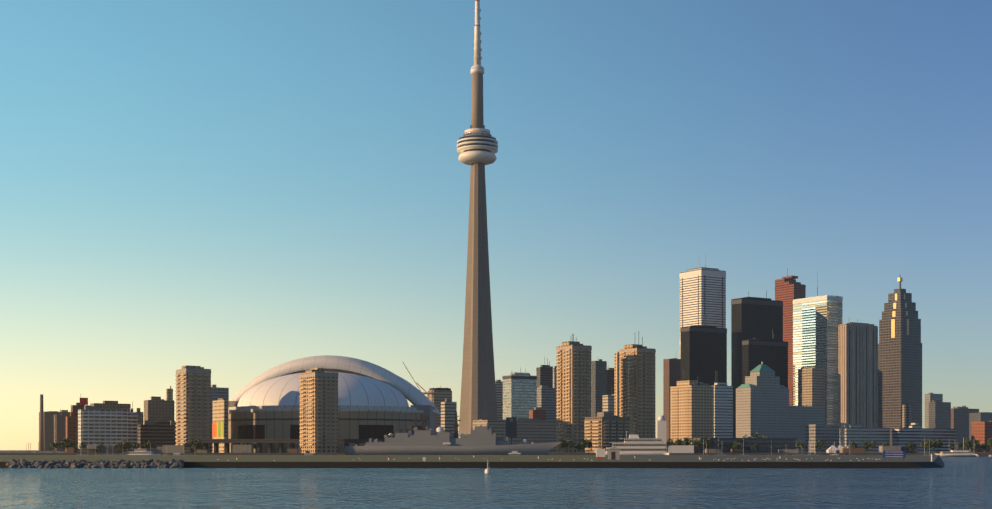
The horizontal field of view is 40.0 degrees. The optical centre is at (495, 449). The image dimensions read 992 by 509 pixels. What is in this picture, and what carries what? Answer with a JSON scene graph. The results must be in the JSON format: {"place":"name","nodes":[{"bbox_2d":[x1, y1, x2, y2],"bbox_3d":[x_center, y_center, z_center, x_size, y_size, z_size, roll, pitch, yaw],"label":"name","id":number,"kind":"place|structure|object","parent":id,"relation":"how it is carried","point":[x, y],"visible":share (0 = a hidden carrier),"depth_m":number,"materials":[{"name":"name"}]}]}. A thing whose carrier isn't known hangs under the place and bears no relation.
{"place":"outdoors","nodes":[
{"label":"outdoors","id":0,"kind":"place"},
{"bbox_2d":[39,410,69,450],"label":"building","id":1,"kind":"structure","parent":0,"point":[48,427],"depth_m":3031.62,"materials":[{"name":"concrete"}]},
{"bbox_2d":[54,414,69,450],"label":"building","id":2,"kind":"structure","parent":0,"point":[59,427],"depth_m":2626.38,"materials":[{"name":"concrete"}]},
{"bbox_2d":[71,398,90,416],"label":"building","id":3,"kind":"structure","parent":0,"point":[80,405],"depth_m":1334.36,"materials":[{"name":"brick"}]},
{"bbox_2d":[175,365,210,452],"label":"apartment tower","id":4,"kind":"structure","parent":0,"point":[193,403],"depth_m":1162.12,"materials":[{"name":"concrete"}]},
{"bbox_2d":[237,372,408,406],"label":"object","id":5,"kind":"structure","parent":0,"point":[354,389],"depth_m":1215.30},
{"bbox_2d":[228,401,435,434],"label":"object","id":6,"kind":"structure","parent":0,"point":[428,410],"depth_m":1250.53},
{"bbox_2d":[230,355,440,414],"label":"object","id":7,"kind":"structure","parent":0,"point":[412,394],"depth_m":1273.42,"materials":[{"name":"white metal"}]},
{"bbox_2d":[0,455,943,467],"bbox_3d":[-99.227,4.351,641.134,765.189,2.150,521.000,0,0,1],"label":"seawall","id":8,"kind":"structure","parent":0,"point":[475,461],"depth_m":389.57,"materials":[{"name":"grey concrete"}]},
{"bbox_2d":[218,458,876,460],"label":"resting gulls","id":9,"kind":"object","parent":8,"relation":"on","point":[701,458],"visible":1,"depth_m":445.91,"materials":[{"name":"white paint"}]},
{"bbox_2d":[236,453,932,461],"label":"pier beacon and markers","id":10,"kind":"object","parent":8,"relation":"on","point":[424,459],"visible":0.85,"depth_m":429.68,"materials":[{"name":"white paint"}]},
{"bbox_2d":[596,446,619,459],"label":"pier shed","id":11,"kind":"structure","parent":8,"relation":"on","point":[613,452],"depth_m":467.99,"materials":[{"name":"white paint"}]},
{"bbox_2d":[0,456,991,508],"bbox_3d":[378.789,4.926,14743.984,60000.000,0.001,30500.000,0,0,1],"label":"lake water","id":12,"kind":"structure","parent":0,"point":[960,483],"depth_m":174.55,"materials":[{"name":"blue liquid"}]},
{"bbox_2d":[6,458,184,467],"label":"breakwater rock","id":13,"kind":"object","parent":12,"relation":"on","point":[83,463],"visible":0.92,"depth_m":378.29,"materials":[{"name":"grey stone"}]},
{"bbox_2d":[126,449,161,454],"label":"tour boat","id":14,"kind":"object","parent":12,"relation":"on","point":[140,452],"visible":0.52,"depth_m":1003.60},
{"bbox_2d":[345,412,561,454],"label":"warship","id":15,"kind":"object","parent":12,"relation":"on","point":[481,440],"visible":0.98,"depth_m":1034.60,"materials":[{"name":"grey paint"}]},
{"bbox_2d":[485,458,490,472],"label":"channel buoy","id":16,"kind":"object","parent":12,"relation":"on","point":[487,470],"visible":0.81,"depth_m":286.58,"materials":[{"name":"white paint"}]},
{"bbox_2d":[508,451,520,454],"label":"motor yacht","id":17,"kind":"object","parent":12,"relation":"on","point":[514,453],"visible":0.23,"depth_m":927.37,"materials":[{"name":"white plastic"}]},
{"bbox_2d":[592,431,668,454],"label":"ferry boat","id":18,"kind":"object","parent":12,"relation":"on","point":[633,445],"visible":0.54,"depth_m":992.29,"materials":[{"name":"white metal"}]},
{"bbox_2d":[934,450,976,456],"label":"boat","id":19,"kind":"object","parent":12,"relation":"on","point":[959,453],"visible":0.92,"depth_m":1037.20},
{"bbox_2d":[0,450,991,455],"bbox_3d":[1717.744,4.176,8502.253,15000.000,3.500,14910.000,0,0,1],"label":"city ground","id":20,"kind":"structure","parent":0,"point":[16,452],"depth_m":1093.71,"materials":[{"name":"grey concrete"}]},
{"bbox_2d":[39,394,43,450],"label":"smokestack","id":21,"kind":"object","parent":20,"relation":"on","point":[41,440],"visible":1,"depth_m":2619.41,"materials":[{"name":"concrete"}]},
{"bbox_2d":[48,442,58,452],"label":"tree","id":22,"kind":"object","parent":20,"relation":"on","point":[56,445],"visible":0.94,"depth_m":1138.59,"materials":[{"name":"green plant"}]},
{"bbox_2d":[60,438,73,452],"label":"tree","id":23,"kind":"object","parent":20,"relation":"on","point":[67,443],"visible":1,"depth_m":1115.31,"materials":[{"name":"green plant"}]},
{"bbox_2d":[66,410,77,446],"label":"building","id":24,"kind":"structure","parent":20,"relation":"on","point":[72,427],"depth_m":1262.25,"materials":[{"name":"brick"}]},
{"bbox_2d":[78,406,128,452],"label":"apartment building","id":25,"kind":"structure","parent":20,"relation":"on","point":[98,427],"depth_m":1218.25,"materials":[{"name":"concrete"}]},
{"bbox_2d":[90,401,130,411],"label":"condo","id":26,"kind":"structure","parent":20,"relation":"on","point":[109,405],"depth_m":1400.33,"materials":[{"name":"concrete"}]},
{"bbox_2d":[114,443,121,449],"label":"tree","id":27,"kind":"object","parent":20,"relation":"on","point":[117,446],"visible":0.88,"depth_m":1115.52,"materials":[{"name":"green plant"}]},
{"bbox_2d":[119,439,129,448],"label":"tree","id":28,"kind":"object","parent":20,"relation":"on","point":[125,444],"visible":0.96,"depth_m":1118.07,"materials":[{"name":"green plant"}]},
{"bbox_2d":[129,402,137,451],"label":"building","id":29,"kind":"structure","parent":20,"relation":"on","point":[133,427],"depth_m":1242.99,"materials":[{"name":"concrete"}]},
{"bbox_2d":[137,408,142,424],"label":"building","id":30,"kind":"structure","parent":20,"relation":"on","point":[140,418],"depth_m":1341.19,"materials":[{"name":"concrete"}]},
{"bbox_2d":[144,440,155,447],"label":"tree","id":31,"kind":"object","parent":20,"relation":"on","point":[149,443],"visible":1,"depth_m":1135.57,"materials":[{"name":"green plant"}]},
{"bbox_2d":[137,420,175,448],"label":"building","id":32,"kind":"structure","parent":20,"relation":"on","point":[160,433],"depth_m":1256.83,"materials":[{"name":"concrete"}]},
{"bbox_2d":[144,396,173,421],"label":"building","id":33,"kind":"structure","parent":20,"relation":"on","point":[157,408],"depth_m":1436.31,"materials":[{"name":"concrete"}]},
{"bbox_2d":[166,386,172,399],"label":"building","id":34,"kind":"structure","parent":20,"relation":"on","point":[169,394],"depth_m":1560.91,"materials":[{"name":"concrete"}]},
{"bbox_2d":[189,440,201,452],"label":"tree","id":35,"kind":"object","parent":20,"relation":"on","point":[193,442],"visible":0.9,"depth_m":1107.87,"materials":[{"name":"green plant"}]},
{"bbox_2d":[211,385,228,451],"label":"building","id":36,"kind":"structure","parent":20,"relation":"on","point":[218,392],"depth_m":1663.39,"materials":[{"name":"concrete"}]},
{"bbox_2d":[212,398,227,452],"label":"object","id":37,"kind":"structure","parent":20,"relation":"on","point":[219,418],"depth_m":1203.14,"materials":[{"name":"concrete"}]},
{"bbox_2d":[198,439,384,452],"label":"gardiner expressway","id":38,"kind":"structure","parent":20,"relation":"on","point":[259,442],"depth_m":1146.06,"materials":[{"name":"grey concrete"}]},
{"bbox_2d":[299,367,337,452],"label":"apartment tower","id":39,"kind":"structure","parent":20,"relation":"on","point":[318,408],"depth_m":1109.41,"materials":[{"name":"concrete"}]},
{"bbox_2d":[228,405,422,452],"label":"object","id":40,"kind":"structure","parent":20,"relation":"on","point":[283,422],"depth_m":1194.90,"materials":[{"name":"grey concrete"}]},
{"bbox_2d":[403,363,432,398],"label":"tower cranes","id":41,"kind":"object","parent":20,"relation":"on","point":[425,392],"visible":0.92,"depth_m":1701.21},
{"bbox_2d":[428,386,451,427],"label":"high-rise building","id":42,"kind":"structure","parent":20,"relation":"on","point":[438,396],"depth_m":1706.25,"materials":[{"name":"concrete"}]},
{"bbox_2d":[441,399,456,437],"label":"building","id":43,"kind":"structure","parent":20,"relation":"on","point":[448,409],"depth_m":1504.59,"materials":[{"name":"concrete"}]},
{"bbox_2d":[457,0,497,437],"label":"observation tower","id":44,"kind":"structure","parent":20,"relation":"on","point":[477,146],"depth_m":1646.33,"materials":[{"name":"concrete"}]},
{"bbox_2d":[66,445,917,452],"bbox_3d":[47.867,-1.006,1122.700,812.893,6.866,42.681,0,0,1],"label":"trees","id":45,"kind":"object","parent":20,"relation":"on","point":[186,449],"visible":0.83,"depth_m":1120.11,"materials":[{"name":"green plant"}]},
{"bbox_2d":[495,380,502,419],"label":"building","id":46,"kind":"structure","parent":20,"relation":"on","point":[499,391],"depth_m":1952.96,"materials":[{"name":"concrete"}]},
{"bbox_2d":[28,437,991,455],"bbox_3d":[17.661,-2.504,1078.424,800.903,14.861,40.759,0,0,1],"label":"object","id":47,"kind":"object","parent":20,"relation":"on","point":[596,447],"visible":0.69,"depth_m":1087.90,"materials":[{"name":"plant"}]},
{"bbox_2d":[506,417,516,444],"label":"dark video board","id":48,"kind":"object","parent":20,"relation":"on","point":[511,427],"visible":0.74,"depth_m":1298.90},
{"bbox_2d":[473,418,555,451],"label":"convention centre","id":49,"kind":"structure","parent":20,"relation":"on","point":[533,430],"depth_m":1588.86,"materials":[{"name":"concrete"}]},
{"bbox_2d":[502,368,536,419],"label":"office building","id":50,"kind":"structure","parent":20,"relation":"on","point":[520,395],"depth_m":1808.91,"materials":[{"name":"glass"}]},
{"bbox_2d":[529,407,545,420],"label":"building","id":51,"kind":"structure","parent":20,"relation":"on","point":[539,413],"depth_m":1703.43,"materials":[{"name":"brick"}]},
{"bbox_2d":[536,358,552,387],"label":"office building","id":52,"kind":"structure","parent":20,"relation":"on","point":[544,374],"depth_m":2154.65,"materials":[{"name":"concrete"}]},
{"bbox_2d":[537,385,554,420],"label":"high-rise building","id":53,"kind":"structure","parent":20,"relation":"on","point":[545,397],"depth_m":1904.11,"materials":[{"name":"concrete"}]},
{"bbox_2d":[553,366,555,420],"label":"green sliver","id":54,"kind":"object","parent":20,"relation":"on","point":[554,377],"visible":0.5,"depth_m":2098.41,"materials":[{"name":"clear glass"}]},
{"bbox_2d":[560,440,567,452],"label":"tree","id":55,"kind":"object","parent":20,"relation":"on","point":[564,445],"visible":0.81,"depth_m":1096.53,"materials":[{"name":"green plant"}]},
{"bbox_2d":[566,440,574,452],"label":"tree","id":56,"kind":"object","parent":20,"relation":"on","point":[570,444],"visible":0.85,"depth_m":1126.42,"materials":[{"name":"green plant"}]},
{"bbox_2d":[576,442,582,452],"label":"tree","id":57,"kind":"object","parent":20,"relation":"on","point":[579,446],"visible":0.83,"depth_m":1127.39,"materials":[{"name":"green plant"}]},
{"bbox_2d":[580,438,591,452],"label":"tree","id":58,"kind":"object","parent":20,"relation":"on","point":[586,442],"visible":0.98,"depth_m":1097.34,"materials":[{"name":"green plant"}]},
{"bbox_2d":[592,359,606,416],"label":"skyscraper","id":59,"kind":"structure","parent":20,"relation":"on","point":[599,378],"depth_m":1950.20,"materials":[{"name":"glass"}]},
{"bbox_2d":[602,394,613,411],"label":"building","id":60,"kind":"structure","parent":20,"relation":"on","point":[607,403],"depth_m":1649.41,"materials":[{"name":"concrete"}]},
{"bbox_2d":[607,368,613,394],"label":"high-rise building","id":61,"kind":"structure","parent":20,"relation":"on","point":[610,381],"depth_m":2051.01,"materials":[{"name":"brick"}]},
{"bbox_2d":[614,352,618,416],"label":"high-rise building","id":62,"kind":"structure","parent":20,"relation":"on","point":[616,384],"depth_m":1397.12,"materials":[{"name":"concrete"}]},
{"bbox_2d":[663,358,680,441],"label":"skyscraper","id":63,"kind":"structure","parent":20,"relation":"on","point":[671,372],"depth_m":2148.43,"materials":[{"name":"concrete"}]},
{"bbox_2d":[657,415,693,452],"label":"white quay tower","id":64,"kind":"structure","parent":20,"relation":"on","point":[661,426],"depth_m":1095.69,"materials":[{"name":"paint"}]},
{"bbox_2d":[673,438,682,444],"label":"tree","id":65,"kind":"object","parent":20,"relation":"on","point":[679,442],"visible":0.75,"depth_m":1141.37,"materials":[{"name":"green plant"}]},
{"bbox_2d":[682,437,691,444],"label":"tree","id":66,"kind":"object","parent":20,"relation":"on","point":[686,441],"visible":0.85,"depth_m":1133.58,"materials":[{"name":"green plant"}]},
{"bbox_2d":[670,380,713,444],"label":"building","id":67,"kind":"structure","parent":20,"relation":"on","point":[691,409],"depth_m":1504.13,"materials":[{"name":"concrete"}]},
{"bbox_2d":[693,439,701,446],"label":"tree","id":68,"kind":"object","parent":20,"relation":"on","point":[696,443],"visible":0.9,"depth_m":1113.41,"materials":[{"name":"green plant"}]},
{"bbox_2d":[680,325,726,385],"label":"skyscraper","id":69,"kind":"structure","parent":20,"relation":"on","point":[703,353],"depth_m":1987.82,"materials":[{"name":"glass"}]},
{"bbox_2d":[704,437,714,452],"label":"tree","id":70,"kind":"object","parent":20,"relation":"on","point":[708,441],"visible":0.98,"depth_m":1113.07,"materials":[{"name":"green plant"}]},
{"bbox_2d":[713,371,732,437],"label":"office tower","id":71,"kind":"structure","parent":20,"relation":"on","point":[723,410],"depth_m":1619.69,"materials":[{"name":"glass"}]},
{"bbox_2d":[732,441,742,452],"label":"tree","id":72,"kind":"object","parent":20,"relation":"on","point":[737,446],"visible":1,"depth_m":1093.50,"materials":[{"name":"green plant"}]},
{"bbox_2d":[693,438,796,452],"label":"building","id":73,"kind":"structure","parent":20,"relation":"on","point":[770,445],"depth_m":1179.90,"materials":[{"name":"concrete"}]},
{"bbox_2d":[751,443,758,449],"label":"tree","id":74,"kind":"object","parent":20,"relation":"on","point":[756,446],"visible":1,"depth_m":1104.48,"materials":[{"name":"green plant"}]},
{"bbox_2d":[751,432,759,437],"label":"tree","id":75,"kind":"object","parent":20,"relation":"on","point":[757,435],"visible":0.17,"depth_m":1242.29,"materials":[{"name":"green plant"}]},
{"bbox_2d":[742,329,787,387],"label":"skyscraper","id":76,"kind":"structure","parent":20,"relation":"on","point":[772,353],"depth_m":1908.80,"materials":[{"name":"metal"}]},
{"bbox_2d":[798,443,806,452],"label":"tree","id":77,"kind":"object","parent":20,"relation":"on","point":[803,446],"visible":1,"depth_m":1125.36,"materials":[{"name":"green plant"}]},
{"bbox_2d":[798,367,824,423],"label":"office tower","id":78,"kind":"structure","parent":20,"relation":"on","point":[811,386],"depth_m":1896.44,"materials":[{"name":"concrete"}]},
{"bbox_2d":[815,440,824,452],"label":"tree","id":79,"kind":"object","parent":20,"relation":"on","point":[819,444],"visible":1,"depth_m":1309.84,"materials":[{"name":"green plant"}]},
{"bbox_2d":[826,445,850,452],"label":"white marquee tents","id":80,"kind":"object","parent":20,"relation":"on","point":[838,449],"visible":0.69,"depth_m":1117.79,"materials":[{"name":"fabric"}]},
{"bbox_2d":[848,441,857,448],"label":"tree","id":81,"kind":"object","parent":20,"relation":"on","point":[854,445],"visible":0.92,"depth_m":1100.44,"materials":[{"name":"green plant"}]},
{"bbox_2d":[839,423,889,451],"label":"building","id":82,"kind":"structure","parent":20,"relation":"on","point":[858,434],"depth_m":1453.06,"materials":[{"name":"glass"}]},
{"bbox_2d":[861,441,870,452],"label":"tree","id":83,"kind":"object","parent":20,"relation":"on","point":[866,445],"visible":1,"depth_m":1124.58,"materials":[{"name":"green plant"}]},
{"bbox_2d":[869,441,875,449],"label":"tree","id":84,"kind":"object","parent":20,"relation":"on","point":[872,446],"visible":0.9,"depth_m":1190.19,"materials":[{"name":"green plant"}]},
{"bbox_2d":[919,440,926,449],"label":"tree","id":85,"kind":"object","parent":20,"relation":"on","point":[922,444],"visible":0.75,"depth_m":1238.70,"materials":[{"name":"green plant"}]},
{"bbox_2d":[892,423,955,451],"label":"low-rise building","id":86,"kind":"structure","parent":20,"relation":"on","point":[916,433],"depth_m":1487.06,"materials":[{"name":"concrete"}]},
{"bbox_2d":[925,441,932,452],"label":"tree","id":87,"kind":"object","parent":20,"relation":"on","point":[927,445],"visible":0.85,"depth_m":1089.57,"materials":[{"name":"green plant"}]},
{"bbox_2d":[925,393,942,427],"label":"high-rise building","id":88,"kind":"structure","parent":20,"relation":"on","point":[929,397],"depth_m":2984.03,"materials":[{"name":"concrete"}]},
{"bbox_2d":[931,439,942,447],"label":"tree","id":89,"kind":"object","parent":20,"relation":"on","point":[939,442],"visible":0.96,"depth_m":1093.50,"materials":[{"name":"green plant"}]},
{"bbox_2d":[929,400,950,428],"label":"high-rise building","id":90,"kind":"structure","parent":20,"relation":"on","point":[939,414],"depth_m":2787.11,"materials":[{"name":"concrete"}]},
{"bbox_2d":[951,406,978,449],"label":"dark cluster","id":91,"kind":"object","parent":20,"relation":"on","point":[960,420],"visible":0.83,"depth_m":3385.82,"materials":[{"name":"concrete"}]},
{"bbox_2d":[961,438,973,449],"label":"tree","id":92,"kind":"object","parent":20,"relation":"on","point":[968,441],"visible":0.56,"depth_m":1116.72,"materials":[{"name":"green plant"}]},
{"bbox_2d":[971,439,979,448],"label":"tree","id":93,"kind":"object","parent":20,"relation":"on","point":[975,444],"visible":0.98,"depth_m":1087.20,"materials":[{"name":"green plant"}]},
{"bbox_2d":[969,412,991,450],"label":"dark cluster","id":94,"kind":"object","parent":20,"relation":"on","point":[981,417],"visible":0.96,"depth_m":3185.77,"materials":[{"name":"concrete"}]},
{"bbox_2d":[971,421,991,451],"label":"building","id":95,"kind":"structure","parent":20,"relation":"on","point":[981,432],"depth_m":1490.54,"materials":[{"name":"brick"}]},
{"bbox_2d":[978,443,986,452],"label":"tree","id":96,"kind":"object","parent":20,"relation":"on","point":[983,446],"visible":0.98,"depth_m":1094.70,"materials":[{"name":"green plant"}]},
{"bbox_2d":[985,438,991,452],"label":"tree","id":97,"kind":"object","parent":20,"relation":"on","point":[989,440],"visible":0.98,"depth_m":1107.56,"materials":[{"name":"green plant"}]},
{"bbox_2d":[556,333,591,452],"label":"apartment tower","id":98,"kind":"structure","parent":0,"point":[573,383],"depth_m":1279.09,"materials":[{"name":"concrete"}]},
{"bbox_2d":[584,412,629,452],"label":"apartment building","id":99,"kind":"structure","parent":0,"point":[605,428],"depth_m":1204.50,"materials":[{"name":"concrete"}]},
{"bbox_2d":[619,331,655,437],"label":"apartment tower","id":100,"kind":"structure","parent":0,"point":[637,384],"depth_m":1302.90,"materials":[{"name":"concrete"}]},
{"bbox_2d":[679,252,725,358],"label":"white tower","id":101,"kind":"structure","parent":0,"point":[702,295],"depth_m":2247.88,"materials":[{"name":"concrete"}]},
{"bbox_2d":[731,289,782,437],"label":"skyscraper","id":102,"kind":"structure","parent":0,"point":[752,317],"depth_m":2025.10,"materials":[{"name":"metal"}]},
{"bbox_2d":[736,361,823,451],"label":"high-rise building","id":103,"kind":"structure","parent":0,"point":[763,408],"depth_m":1762.11,"materials":[{"name":"concrete"}]},
{"bbox_2d":[775,268,805,405],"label":"skyscraper","id":104,"kind":"structure","parent":0,"point":[788,289],"depth_m":2212.44,"materials":[{"name":"concrete"}]},
{"bbox_2d":[793,272,842,424],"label":"glass tower","id":105,"kind":"structure","parent":0,"point":[817,320],"depth_m":2050.10,"materials":[{"name":"glass"}]},
{"bbox_2d":[805,424,849,451],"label":"building","id":106,"kind":"structure","parent":0,"point":[828,434],"depth_m":1518.16,"materials":[{"name":"glass"}]},
{"bbox_2d":[838,319,877,427],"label":"skyscraper","id":107,"kind":"structure","parent":0,"point":[857,373],"depth_m":1899.32,"materials":[{"name":"concrete"}]},
{"bbox_2d":[878,275,921,445],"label":"skyscraper","id":108,"kind":"structure","parent":0,"point":[900,375],"depth_m":2012.30,"materials":[{"name":"brown stone"}]},
{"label":"blue sign posts","id":109,"kind":"object","parent":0,"visible":0},
{"bbox_2d":[883,451,904,457],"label":"blue warning sign","id":110,"kind":"object","parent":109,"relation":"attached to","point":[893,454],"visible":1,"depth_m":395.99,"materials":[{"name":"blue metal"}]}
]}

